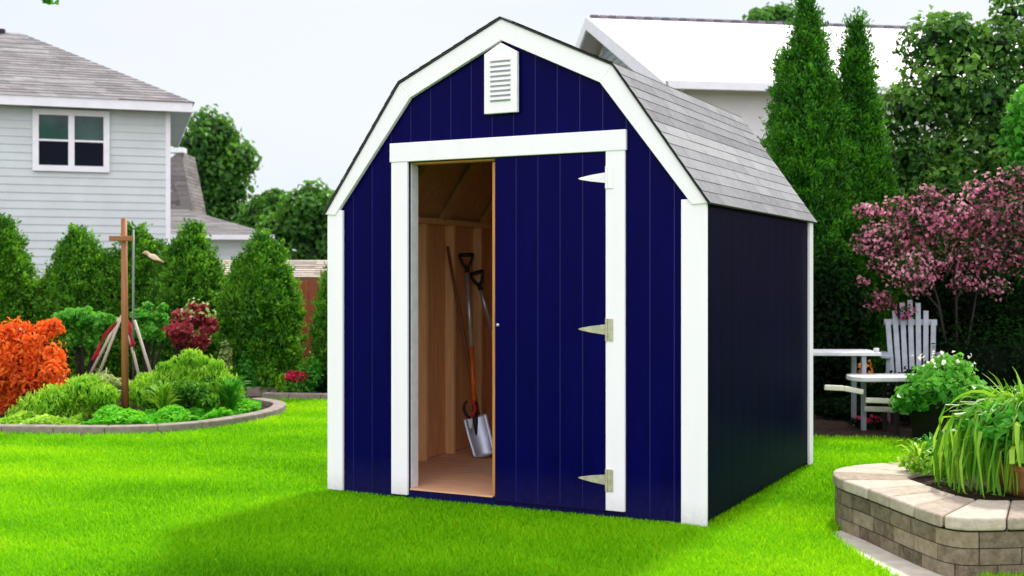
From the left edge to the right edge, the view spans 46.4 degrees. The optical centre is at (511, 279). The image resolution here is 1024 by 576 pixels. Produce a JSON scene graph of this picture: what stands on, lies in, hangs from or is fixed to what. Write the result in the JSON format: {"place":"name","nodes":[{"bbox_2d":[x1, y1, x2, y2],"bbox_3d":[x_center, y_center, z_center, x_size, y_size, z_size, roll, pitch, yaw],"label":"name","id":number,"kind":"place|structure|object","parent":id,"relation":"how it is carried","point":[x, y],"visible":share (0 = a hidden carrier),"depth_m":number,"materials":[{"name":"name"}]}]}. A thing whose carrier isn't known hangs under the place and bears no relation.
{"place":"outdoors","nodes":[
{"label":"outdoors","id":0,"kind":"place"},
{"bbox_2d":[0,397,268,430],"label":"planting soil","id":1,"kind":"structure","parent":0,"point":[139,408],"depth_m":12.07,"materials":[{"name":"brown soil"}]},
{"bbox_2d":[0,316,71,414],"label":"orange maple","id":2,"kind":"object","parent":1,"relation":"on","point":[23,381],"visible":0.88,"depth_m":11.45,"materials":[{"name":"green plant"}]},
{"bbox_2d":[0,409,85,424],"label":"ground cover","id":3,"kind":"object","parent":1,"relation":"on","point":[45,418],"visible":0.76,"depth_m":10.64,"materials":[{"name":"green plant"}]},
{"bbox_2d":[42,0,58,4],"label":"overhanging tree","id":4,"kind":"object","parent":1,"relation":"on","point":[50,2],"visible":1,"depth_m":12.02,"materials":[{"name":"green plant"}]},
{"bbox_2d":[4,372,119,420],"bbox_3d":[-4.182,1.146,11.059,1.113,0.579,0.539,0,0,0],"label":"lime shrub","id":5,"kind":"object","parent":1,"relation":"on","point":[93,392],"visible":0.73,"depth_m":10.97,"materials":[{"name":"green plant"}]},
{"bbox_2d":[50,394,83,417],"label":"grassy plant","id":6,"kind":"object","parent":1,"relation":"on","point":[68,405],"visible":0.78,"depth_m":10.91,"materials":[{"name":"green plant"}]},
{"bbox_2d":[50,305,117,376],"bbox_3d":[-4.498,0.805,12.597,0.740,1.072,0.472,0,0,0],"label":"leafy shrub","id":7,"kind":"object","parent":1,"relation":"on","point":[86,326],"visible":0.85,"depth_m":12.53,"materials":[{"name":"green plant"}]},
{"bbox_2d":[89,318,118,373],"bbox_3d":[-4.268,0.860,12.250,0.505,0.929,0.032,0,0,0],"label":"garden stake","id":8,"kind":"object","parent":1,"relation":"on","point":[101,352],"visible":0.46,"depth_m":12.24,"materials":[{"name":"beige wood"}]},
{"bbox_2d":[95,368,117,377],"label":"grassy plant","id":9,"kind":"object","parent":1,"relation":"on","point":[100,373],"visible":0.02,"depth_m":11.70,"materials":[{"name":"green plant"}]},
{"bbox_2d":[97,315,120,376],"bbox_3d":[-4.077,0.842,11.900,0.402,0.962,0.032,0,0,0],"label":"garden stake","id":10,"kind":"object","parent":1,"relation":"on","point":[110,345],"visible":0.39,"depth_m":11.89,"materials":[{"name":"beige wood"}]},
{"bbox_2d":[90,321,117,361],"bbox_3d":[-4.049,0.602,11.917,0.320,0.441,0.046,0,0,0],"label":"red cloth","id":11,"kind":"object","parent":10,"relation":"hanging from","point":[105,335],"visible":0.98,"depth_m":11.91,"materials":[{"name":"red fabric"}]},
{"bbox_2d":[88,373,132,403],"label":"variegated plant","id":12,"kind":"object","parent":1,"relation":"on","point":[115,382],"visible":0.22,"depth_m":11.46,"materials":[{"name":"green plant"}]},
{"bbox_2d":[109,218,132,408],"bbox_3d":[-3.683,0.416,11.289,0.225,1.983,0.089,0,0,0],"label":"wooden post","id":13,"kind":"object","parent":1,"relation":"on","point":[123,238],"visible":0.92,"depth_m":11.27,"materials":[{"name":"brown wood"}]},
{"bbox_2d":[132,230,133,406],"bbox_3d":[-3.869,0.415,12.200,0.023,1.844,0.024,0,0,0],"label":"metal pole","id":14,"kind":"object","parent":1,"relation":"on","point":[133,303],"visible":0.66,"depth_m":12.19,"materials":[{"name":"grey metal"}]},
{"bbox_2d":[128,335,139,376],"bbox_3d":[-3.836,0.887,12.200,0.235,0.867,0.032,0,0,0],"label":"garden stake","id":15,"kind":"object","parent":1,"relation":"on","point":[135,361],"visible":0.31,"depth_m":12.19,"materials":[{"name":"beige wood"}]},
{"bbox_2d":[80,404,191,425],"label":"ground cover","id":16,"kind":"object","parent":1,"relation":"on","point":[112,414],"visible":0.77,"depth_m":10.64,"materials":[{"name":"green plant"}]},
{"bbox_2d":[133,320,151,373],"bbox_3d":[-3.654,0.864,12.000,0.308,0.916,0.032,0,0,0],"label":"garden stake","id":17,"kind":"object","parent":1,"relation":"on","point":[142,346],"visible":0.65,"depth_m":11.99,"materials":[{"name":"beige wood"}]},
{"bbox_2d":[128,320,135,347],"bbox_3d":[-3.817,0.531,11.917,0.135,0.306,0.046,0,0,0],"label":"red cloth","id":18,"kind":"object","parent":17,"relation":"hanging from","point":[132,343],"visible":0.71,"depth_m":11.91,"materials":[{"name":"red fabric"}]},
{"bbox_2d":[0,398,285,435],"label":"bed edging","id":19,"kind":"object","parent":1,"relation":"on","point":[276,407],"visible":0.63,"depth_m":10.26,"materials":[{"name":"concrete"}]},
{"bbox_2d":[130,301,174,374],"bbox_3d":[-3.830,0.787,12.755,0.472,1.106,0.380,0,0,0],"label":"leafy shrub","id":20,"kind":"object","parent":1,"relation":"on","point":[150,326],"visible":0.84,"depth_m":12.70,"materials":[{"name":"green plant"}]},
{"bbox_2d":[143,251,163,368],"bbox_3d":[-3.968,0.501,13.200,0.247,1.633,0.090,0,0,0],"label":"bird ornament","id":21,"kind":"object","parent":1,"relation":"on","point":[153,257],"visible":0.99,"depth_m":13.19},
{"bbox_2d":[147,380,181,408],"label":"grassy plant","id":22,"kind":"object","parent":1,"relation":"on","point":[163,395],"visible":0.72,"depth_m":11.01,"materials":[{"name":"green plant"}]},
{"bbox_2d":[129,348,245,411],"bbox_3d":[-3.158,1.049,11.637,1.157,0.792,0.690,0,0,0],"label":"lime shrub","id":23,"kind":"object","parent":1,"relation":"on","point":[191,365],"visible":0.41,"depth_m":11.46,"materials":[{"name":"green plant"}]},
{"bbox_2d":[161,298,218,356],"bbox_3d":[-3.414,0.771,12.741,0.603,1.146,0.752,0,0,0],"label":"red shrub","id":24,"kind":"object","parent":1,"relation":"on","point":[192,319],"visible":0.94,"depth_m":12.72,"materials":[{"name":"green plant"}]},
{"bbox_2d":[171,376,219,409],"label":"dark leafy shrub","id":25,"kind":"object","parent":1,"relation":"on","point":[193,393],"visible":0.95,"depth_m":11.11,"materials":[{"name":"green plant"}]},
{"bbox_2d":[182,398,261,421],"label":"ground cover","id":26,"kind":"object","parent":1,"relation":"on","point":[245,405],"visible":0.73,"depth_m":11.10,"materials":[{"name":"green plant"}]},
{"bbox_2d":[210,376,249,410],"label":"grassy plant","id":27,"kind":"object","parent":1,"relation":"on","point":[229,395],"visible":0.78,"depth_m":11.31,"materials":[{"name":"green plant"}]},
{"bbox_2d":[14,382,306,398],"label":"planting soil","id":28,"kind":"structure","parent":0,"point":[246,396],"depth_m":13.49,"materials":[{"name":"brown soil"}]},
{"bbox_2d":[0,212,40,376],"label":"hedge conifer","id":29,"kind":"object","parent":28,"relation":"on","point":[18,291],"visible":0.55,"depth_m":14.03,"materials":[{"name":"green plant"}]},
{"bbox_2d":[30,222,131,386],"bbox_3d":[-5.136,0.355,14.299,1.191,2.064,1.197,0,0,-25],"label":"hedge conifer","id":30,"kind":"object","parent":28,"relation":"on","point":[75,275],"visible":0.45,"depth_m":14.06,"materials":[{"name":"green plant"}]},
{"bbox_2d":[103,220,168,382],"bbox_3d":[-4.541,0.338,14.494,1.193,2.099,1.038,0,0,-21],"label":"hedge conifer","id":31,"kind":"object","parent":28,"relation":"on","point":[143,263],"visible":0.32,"depth_m":14.24,"materials":[{"name":"green plant"}]},
{"bbox_2d":[131,218,228,371],"bbox_3d":[-3.816,0.322,14.190,1.117,2.131,1.162,0,0,-45],"label":"hedge conifer","id":32,"kind":"object","parent":28,"relation":"on","point":[190,267],"visible":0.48,"depth_m":13.96,"materials":[{"name":"green plant"}]},
{"bbox_2d":[36,273,323,378],"bbox_3d":[-0.062,0.627,15.354,19.195,1.420,0.132,0,0,0],"label":"wooden fence","id":33,"kind":"object","parent":28,"relation":"on","point":[308,287],"depth_m":15.29,"materials":[{"name":"brown wood"}]},
{"bbox_2d":[218,340,233,373],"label":"bed plant","id":34,"kind":"object","parent":28,"relation":"on","point":[228,363],"visible":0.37,"depth_m":13.58,"materials":[{"name":"green plant"}]},
{"bbox_2d":[233,351,260,392],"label":"bed plant","id":35,"kind":"object","parent":28,"relation":"on","point":[251,378],"visible":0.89,"depth_m":13.54,"materials":[{"name":"green plant"}]},
{"bbox_2d":[210,228,308,385],"bbox_3d":[-2.947,0.387,14.005,1.178,1.999,1.078,0,0,0],"label":"hedge conifer","id":36,"kind":"object","parent":28,"relation":"on","point":[262,312],"visible":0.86,"depth_m":13.73,"materials":[{"name":"green plant"}]},
{"bbox_2d":[255,361,277,391],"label":"bed plant","id":37,"kind":"object","parent":28,"relation":"on","point":[264,380],"visible":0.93,"depth_m":13.54,"materials":[{"name":"green plant"}]},
{"bbox_2d":[247,386,322,395],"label":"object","id":38,"kind":"object","parent":28,"relation":"on","point":[252,391],"visible":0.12,"depth_m":13.53,"materials":[{"name":"concrete"}]},
{"bbox_2d":[274,373,295,392],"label":"bed plant","id":39,"kind":"object","parent":28,"relation":"on","point":[281,383],"visible":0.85,"depth_m":13.55,"materials":[{"name":"green plant"}]},
{"bbox_2d":[262,392,326,400],"bbox_3d":[-0.320,1.304,12.958,4.869,0.105,0.160,0,0,5],"label":"bed edging","id":40,"kind":"object","parent":28,"relation":"on","point":[282,395],"visible":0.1,"depth_m":13.08,"materials":[{"name":"stone"}]},
{"bbox_2d":[282,370,310,392],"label":"red flower plant","id":41,"kind":"object","parent":28,"relation":"on","point":[292,376],"visible":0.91,"depth_m":13.50,"materials":[{"name":"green plant"}]},
{"bbox_2d":[296,356,323,392],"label":"bed plant","id":42,"kind":"object","parent":28,"relation":"on","point":[314,376],"visible":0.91,"depth_m":13.55,"materials":[{"name":"green plant"}]},
{"bbox_2d":[306,262,326,376],"bbox_3d":[-1.990,0.461,14.012,0.890,1.852,0.850,0,0,0],"label":"hedge conifer","id":43,"kind":"object","parent":28,"relation":"on","point":[318,344],"visible":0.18,"depth_m":13.81,"materials":[{"name":"green plant"}]},
{"bbox_2d":[314,375,326,392],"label":"bed plant","id":44,"kind":"object","parent":28,"relation":"on","point":[322,387],"visible":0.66,"depth_m":13.55,"materials":[{"name":"green plant"}]},
{"bbox_2d":[170,147,205,230],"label":"steep roof house","id":45,"kind":"structure","parent":0,"point":[178,177],"depth_m":35.98,"materials":[{"name":"white"}]},
{"bbox_2d":[220,260,326,285],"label":"shed","id":46,"kind":"structure","parent":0,"point":[307,269],"depth_m":19.61,"materials":[{"name":"beige wood"}]},
{"bbox_2d":[0,396,1023,575],"bbox_3d":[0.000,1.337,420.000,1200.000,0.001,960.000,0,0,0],"label":"lawn","id":47,"kind":"structure","parent":0,"point":[536,511],"depth_m":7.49,"materials":[{"name":"green plant"}]},
{"bbox_2d":[0,29,194,277],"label":"neighbour house","id":48,"kind":"structure","parent":47,"relation":"on","point":[97,162],"depth_m":25.10,"materials":[{"name":"grey"}]},
{"bbox_2d":[32,108,109,172],"bbox_3d":[-9.198,-2.889,24.929,1.508,1.285,0.068,0,0,-18],"label":"window","id":49,"kind":"structure","parent":48,"relation":"in","point":[63,140],"depth_m":24.90,"materials":[{"name":"white paint"}]},
{"bbox_2d":[170,104,262,230],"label":"broadleaf tree","id":50,"kind":"object","parent":47,"relation":"on","point":[227,164],"visible":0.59,"depth_m":43.34,"materials":[{"name":"green plant"}]},
{"bbox_2d":[170,210,274,259],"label":"neighbour garage","id":51,"kind":"structure","parent":47,"relation":"on","point":[228,243],"depth_m":27.52,"materials":[{"name":"grey"}]},
{"bbox_2d":[229,187,295,257],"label":"broadleaf tree","id":52,"kind":"object","parent":47,"relation":"on","point":[265,202],"visible":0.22,"depth_m":42.60,"materials":[{"name":"green plant"}]},
{"bbox_2d":[255,178,334,259],"bbox_3d":[-7.026,-0.965,40.000,3.390,4.854,2.652,0,0,0],"label":"broadleaf tree","id":53,"kind":"object","parent":47,"relation":"on","point":[300,225],"visible":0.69,"depth_m":39.44,"materials":[{"name":"green plant"}]},
{"bbox_2d":[322,16,816,526],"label":"garden shed","id":54,"kind":"structure","parent":47,"relation":"on","point":[638,246],"depth_m":6.96,"materials":[{"name":"blue paint"}]},
{"bbox_2d":[446,246,479,415],"bbox_3d":[-0.334,0.518,8.692,0.140,1.537,0.117,-10,0,-5],"label":"garden hoe","id":55,"kind":"object","parent":54,"relation":"in","point":[465,345],"visible":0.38,"depth_m":8.64,"materials":[{"name":"brown wood"}]},
{"bbox_2d":[462,400,476,429],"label":"pruning shears","id":56,"kind":"object","parent":54,"relation":"hanging from","point":[467,415],"visible":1,"depth_m":8.47,"materials":[{"name":"red plastic"}]},
{"bbox_2d":[458,253,491,456],"bbox_3d":[-0.272,0.536,8.656,0.213,1.502,0.063,-3,-12,-5],"label":"spade","id":57,"kind":"object","parent":54,"relation":"in","point":[479,434],"visible":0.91,"depth_m":8.55,"materials":[{"name":"metal"}]},
{"bbox_2d":[469,269,491,336],"bbox_3d":[-0.096,0.606,9.093,0.163,1.390,0.040,-15,5,-5],"label":"digging fork","id":58,"kind":"object","parent":54,"relation":"in","point":[480,289],"visible":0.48,"depth_m":9.03,"materials":[{"name":"metal"}]},
{"bbox_2d":[492,153,612,510],"bbox_3d":[0.230,0.294,6.859,0.786,2.006,0.091,0,0,27],"label":"door","id":59,"kind":"structure","parent":54,"relation":"in","point":[551,329],"depth_m":6.84,"materials":[{"name":"blue paint"}]},
{"bbox_2d":[742,1,795,21],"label":"broadleaf tree","id":60,"kind":"object","parent":47,"relation":"on","point":[777,12],"visible":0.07,"depth_m":37.63,"materials":[{"name":"green plant"}]},
{"bbox_2d":[835,531,941,575],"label":"mowing strip","id":61,"kind":"object","parent":47,"relation":"on","point":[903,566],"visible":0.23,"depth_m":5.65,"materials":[{"name":"grey concrete"}]},
{"bbox_2d":[833,462,1023,575],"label":"brick planter","id":62,"kind":"object","parent":47,"relation":"on","point":[926,522],"visible":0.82,"depth_m":5.60,"materials":[{"name":"stone"}]},
{"bbox_2d":[894,439,932,475],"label":"planter plant","id":63,"kind":"object","parent":62,"relation":"in","point":[917,456],"visible":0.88,"depth_m":6.49,"materials":[{"name":"green plant"}]},
{"bbox_2d":[913,432,938,466],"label":"planter plant","id":64,"kind":"object","parent":62,"relation":"in","point":[926,437],"visible":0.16,"depth_m":6.63,"materials":[{"name":"green plant"}]},
{"bbox_2d":[924,442,948,482],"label":"planter plant","id":65,"kind":"object","parent":62,"relation":"on","point":[927,471],"visible":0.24,"depth_m":6.27,"materials":[{"name":"green plant"}]},
{"bbox_2d":[998,456,1023,496],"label":"terracotta bowl","id":66,"kind":"object","parent":62,"relation":"on","point":[1020,471],"visible":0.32,"depth_m":5.87,"materials":[{"name":"ceramic"}]},
{"bbox_2d":[933,366,1023,495],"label":"weeping plant","id":67,"kind":"object","parent":66,"relation":"in","point":[985,441],"visible":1,"depth_m":5.85,"materials":[{"name":"green plant"}]},
{"bbox_2d":[0,0,1023,258],"label":"sky","id":68,"kind":"structure","parent":0,"point":[306,81],"materials":[{"name":"white"}]},
{"bbox_2d":[575,15,1021,152],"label":"white house","id":69,"kind":"structure","parent":0,"point":[725,64],"depth_m":23.10,"materials":[{"name":"paint"}]},
{"bbox_2d":[813,405,912,439],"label":"planting soil","id":70,"kind":"structure","parent":0,"point":[822,425],"depth_m":10.50,"materials":[{"name":"brown soil"}]},
{"bbox_2d":[756,47,786,152],"bbox_3d":[2.973,-0.579,12.896,1.218,3.932,1.220,0,0,0],"label":"arborvitae","id":71,"kind":"object","parent":70,"relation":"on","point":[774,69],"visible":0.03,"depth_m":12.88,"materials":[{"name":"green plant"}]},
{"bbox_2d":[764,0,885,399],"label":"arborvitae","id":72,"kind":"object","parent":70,"relation":"on","point":[810,152],"visible":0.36,"depth_m":12.34,"materials":[{"name":"green plant"}]},
{"bbox_2d":[813,348,880,430],"bbox_3d":[2.545,0.961,10.623,1.345,0.721,0.460,0,0,2],"label":"garden table","id":73,"kind":"object","parent":70,"relation":"on","point":[854,353],"visible":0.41,"depth_m":10.41,"materials":[{"name":"white paint"}]},
{"bbox_2d":[813,396,881,419],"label":"shade plant","id":74,"kind":"object","parent":70,"relation":"on","point":[838,407],"visible":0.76,"depth_m":11.21,"materials":[{"name":"green plant"}]},
{"bbox_2d":[813,238,883,414],"bbox_3d":[3.118,0.572,11.755,1.031,1.954,0.776,0,0,0],"label":"evergreen bush","id":75,"kind":"object","parent":70,"relation":"on","point":[840,319],"visible":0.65,"depth_m":11.55,"materials":[{"name":"green plant"}]},
{"bbox_2d":[845,414,891,429],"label":"red flower plant","id":76,"kind":"object","parent":70,"relation":"on","point":[876,422],"visible":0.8,"depth_m":10.50,"materials":[{"name":"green plant"}]},
{"bbox_2d":[824,374,913,435],"bbox_3d":[3.143,1.073,10.246,1.014,0.497,0.380,0,0,-2],"label":"footstool","id":77,"kind":"object","parent":70,"relation":"on","point":[884,379],"visible":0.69,"depth_m":10.10,"materials":[{"name":"white paint"}]},
{"bbox_2d":[832,6,922,397],"bbox_3d":[3.709,-0.767,12.736,1.429,4.308,1.454,0,0,0],"label":"arborvitae","id":78,"kind":"object","parent":70,"relation":"on","point":[872,172],"visible":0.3,"depth_m":12.51,"materials":[{"name":"green plant"}]},
{"bbox_2d":[887,360,926,424],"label":"shade plant","id":79,"kind":"object","parent":70,"relation":"on","point":[901,383],"visible":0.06,"depth_m":10.73,"materials":[{"name":"green plant"}]},
{"bbox_2d":[870,276,948,397],"bbox_3d":[4.121,0.658,12.941,2.106,1.777,1.572,0,0,0],"label":"evergreen bush","id":80,"kind":"object","parent":70,"relation":"on","point":[934,299],"visible":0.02,"depth_m":12.40,"materials":[{"name":"green plant"}]},
{"bbox_2d":[879,300,951,421],"bbox_3d":[3.755,0.760,11.170,0.626,1.121,0.824,0,0,14],"label":"garden chair","id":81,"kind":"object","parent":70,"relation":"on","point":[918,322],"visible":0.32,"depth_m":11.40,"materials":[{"name":"grey paint"}]},
{"bbox_2d":[848,161,1023,353],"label":"blossom tree","id":82,"kind":"object","parent":70,"relation":"on","point":[961,219],"visible":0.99,"depth_m":11.56,"materials":[{"name":"pink plant"}]},
{"bbox_2d":[909,399,976,441],"bbox_3d":[3.500,1.140,9.750,0.590,0.362,0.590,0,0,0],"label":"black pot","id":83,"kind":"object","parent":70,"relation":"on","point":[922,422],"visible":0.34,"depth_m":9.55,"materials":[{"name":"plastic"}]},
{"bbox_2d":[888,350,996,414],"bbox_3d":[3.496,0.838,9.684,0.891,0.522,0.626,0,0,0],"label":"potted plant","id":84,"kind":"object","parent":83,"relation":"in","point":[944,377],"visible":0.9,"depth_m":9.57,"materials":[{"name":"green plant"}]},
{"bbox_2d":[876,0,1023,293],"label":"bushy tree","id":85,"kind":"object","parent":70,"relation":"on","point":[950,162],"visible":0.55,"depth_m":13.13,"materials":[{"name":"green plant"}]},
{"bbox_2d":[894,269,1023,371],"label":"evergreen bush","id":86,"kind":"object","parent":70,"relation":"on","point":[965,302],"visible":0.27,"depth_m":12.06,"materials":[{"name":"green plant"}]},
{"bbox_2d":[905,253,1022,300],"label":"evergreen bush","id":87,"kind":"object","parent":70,"relation":"on","point":[940,283],"visible":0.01,"depth_m":13.50,"materials":[{"name":"green plant"}]},
{"bbox_2d":[928,304,1023,395],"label":"shade plant","id":88,"kind":"object","parent":70,"relation":"on","point":[989,356],"visible":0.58,"depth_m":11.09,"materials":[{"name":"green plant"}]},
{"bbox_2d":[932,283,1023,386],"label":"evergreen bush","id":89,"kind":"object","parent":70,"relation":"on","point":[1015,323],"visible":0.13,"depth_m":11.88,"materials":[{"name":"green plant"}]},
{"bbox_2d":[981,266,1023,312],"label":"evergreen bush","id":90,"kind":"object","parent":70,"relation":"on","point":[1012,280],"visible":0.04,"depth_m":14.08,"materials":[{"name":"green plant"}]},
{"bbox_2d":[993,84,1023,205],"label":"leafy tree","id":91,"kind":"object","parent":70,"relation":"on","point":[1015,119],"visible":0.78,"depth_m":11.88,"materials":[{"name":"green plant"}]},
{"bbox_2d":[846,360,881,414],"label":"marigold plant","id":92,"kind":"object","parent":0,"point":[875,386],"visible":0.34,"depth_m":11.23,"materials":[{"name":"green plant"}]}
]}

